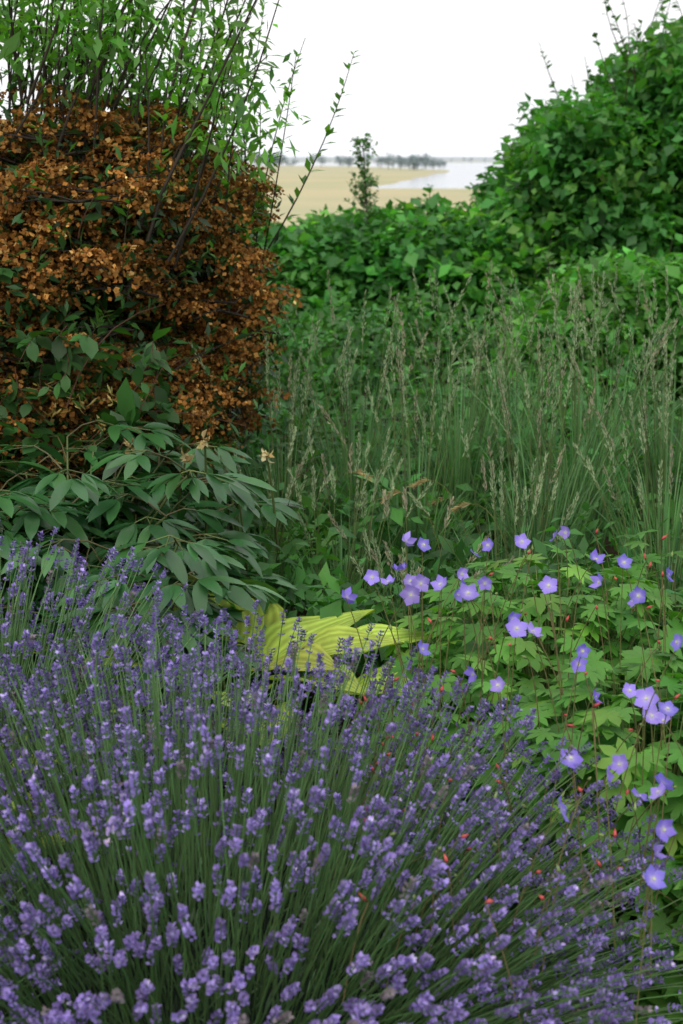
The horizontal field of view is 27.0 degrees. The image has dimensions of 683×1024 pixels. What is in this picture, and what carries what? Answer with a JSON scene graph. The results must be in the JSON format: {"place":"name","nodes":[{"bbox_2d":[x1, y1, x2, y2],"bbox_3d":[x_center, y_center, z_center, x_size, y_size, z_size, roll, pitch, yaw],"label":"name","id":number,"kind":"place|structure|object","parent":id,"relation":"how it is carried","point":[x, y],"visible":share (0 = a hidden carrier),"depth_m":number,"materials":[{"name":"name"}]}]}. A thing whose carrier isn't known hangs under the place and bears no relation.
{"place":"outdoors","nodes":[
{"label":"outdoors","id":0,"kind":"place"},
{"bbox_2d":[0,145,244,485],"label":"shrub","id":1,"kind":"object","parent":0,"point":[129,404],"depth_m":4.22,"materials":[{"name":"green plant"}]},
{"bbox_2d":[167,648,465,781],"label":"hosta stalks","id":2,"kind":"object","parent":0,"point":[276,700],"visible":0.02,"depth_m":3.47,"materials":[{"name":"plant"}]},
{"bbox_2d":[0,157,682,1021],"bbox_3d":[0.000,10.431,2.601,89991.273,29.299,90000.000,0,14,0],"label":"ground","id":3,"kind":"structure","parent":0,"point":[324,187],"depth_m":858.61,"materials":[{"name":"beige sand"}]},
{"bbox_2d":[0,418,305,735],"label":"peony","id":4,"kind":"object","parent":3,"relation":"on","point":[205,561],"depth_m":3.64,"materials":[{"name":"green plant"}]},
{"bbox_2d":[123,429,274,463],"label":"dried flowers","id":5,"kind":"object","parent":4,"relation":"attached to","point":[265,454],"visible":0.76,"depth_m":3.95,"materials":[{"name":"brown plant"}]},
{"bbox_2d":[0,0,353,533],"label":"branches","id":6,"kind":"object","parent":3,"relation":"on","point":[181,238],"depth_m":4.47,"materials":[{"name":"plant"}]},
{"bbox_2d":[0,82,302,511],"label":"firethorn spent flowers","id":7,"kind":"object","parent":6,"relation":"attached to","point":[198,292],"visible":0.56,"depth_m":4.47,"materials":[{"name":"brown plant"}]},
{"bbox_2d":[0,0,360,530],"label":"leaves","id":8,"kind":"object","parent":6,"relation":"attached to","point":[16,41],"visible":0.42,"depth_m":4.50,"materials":[{"name":"green plant"}]},
{"bbox_2d":[0,574,589,852],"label":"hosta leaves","id":9,"kind":"object","parent":3,"relation":"on","point":[328,631],"visible":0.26,"depth_m":3.43,"materials":[{"name":"yellow plant"}]},
{"bbox_2d":[0,533,682,1023],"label":"lavender","id":10,"kind":"object","parent":3,"relation":"on","point":[256,783],"depth_m":2.27,"materials":[{"name":"green plant"}]},
{"bbox_2d":[0,519,682,1023],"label":"lavender flowers","id":11,"kind":"object","parent":10,"relation":"attached to","point":[358,1007],"visible":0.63,"depth_m":2.13,"materials":[{"name":"purple plant"}]},
{"bbox_2d":[1,268,682,736],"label":"ornamental grass","id":12,"kind":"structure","parent":3,"relation":"on","point":[301,594],"depth_m":5.66,"materials":[{"name":"green plant"}]},
{"bbox_2d":[220,149,496,176],"bbox_3d":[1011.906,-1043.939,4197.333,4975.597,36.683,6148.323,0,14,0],"label":"distant trees","id":13,"kind":"object","parent":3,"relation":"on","point":[408,162],"visible":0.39,"depth_m":2415.32,"materials":[{"name":"grey plant"}]},
{"bbox_2d":[344,133,382,364],"bbox_3d":[0.144,-1.798,9.967,0.316,1.666,0.289,0,14,0],"label":"sapling","id":14,"kind":"object","parent":3,"relation":"on","point":[361,160],"depth_m":9.83,"materials":[{"name":"green plant"}]},
{"bbox_2d":[300,468,508,614],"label":"foxtail heads","id":15,"kind":"object","parent":3,"relation":"on","point":[421,481],"visible":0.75,"depth_m":4.52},
{"bbox_2d":[177,261,682,660],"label":"grass plumes","id":16,"kind":"object","parent":3,"relation":"on","point":[650,352],"depth_m":4.64,"materials":[{"name":"green plant"}]},
{"bbox_2d":[230,317,682,666],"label":"grass","id":17,"kind":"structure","parent":3,"relation":"on","point":[524,460],"depth_m":5.08,"materials":[{"name":"green plant"}]},
{"bbox_2d":[244,0,682,365],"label":"hedge","id":18,"kind":"object","parent":3,"relation":"on","point":[609,172],"depth_m":9.49,"materials":[{"name":"green plant"}]},
{"bbox_2d":[322,526,682,1023],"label":"geranium","id":19,"kind":"object","parent":3,"relation":"on","point":[613,714],"depth_m":2.83,"materials":[{"name":"green plant"}]},
{"bbox_2d":[358,528,680,903],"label":"geranium buds","id":20,"kind":"object","parent":19,"relation":"attached to","point":[624,860],"visible":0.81,"depth_m":2.44,"materials":[{"name":"plant"}]},
{"bbox_2d":[484,229,682,428],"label":"hedge","id":21,"kind":"object","parent":3,"relation":"on","point":[628,271],"depth_m":7.58,"materials":[{"name":"green plant"}]},
{"bbox_2d":[0,0,682,156],"label":"sky","id":22,"kind":"structure","parent":0,"point":[435,78],"materials":[{"name":"white"}]},
{"bbox_2d":[249,163,503,188],"bbox_3d":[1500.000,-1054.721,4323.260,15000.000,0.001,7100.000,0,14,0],"label":"estuary water","id":23,"kind":"structure","parent":0,"point":[459,176],"depth_m":1726.74,"materials":[{"name":"grey liquid"}]},
{"bbox_2d":[560,997,622,1023],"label":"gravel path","id":24,"kind":"structure","parent":0,"point":[585,1007],"depth_m":2.56,"materials":[{"name":"grey gravel"}]},
{"bbox_2d":[575,1003,623,1018],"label":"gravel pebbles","id":25,"kind":"object","parent":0,"point":[578,1009],"visible":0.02,"depth_m":2.57,"materials":[{"name":"grey gravel"}]}
]}

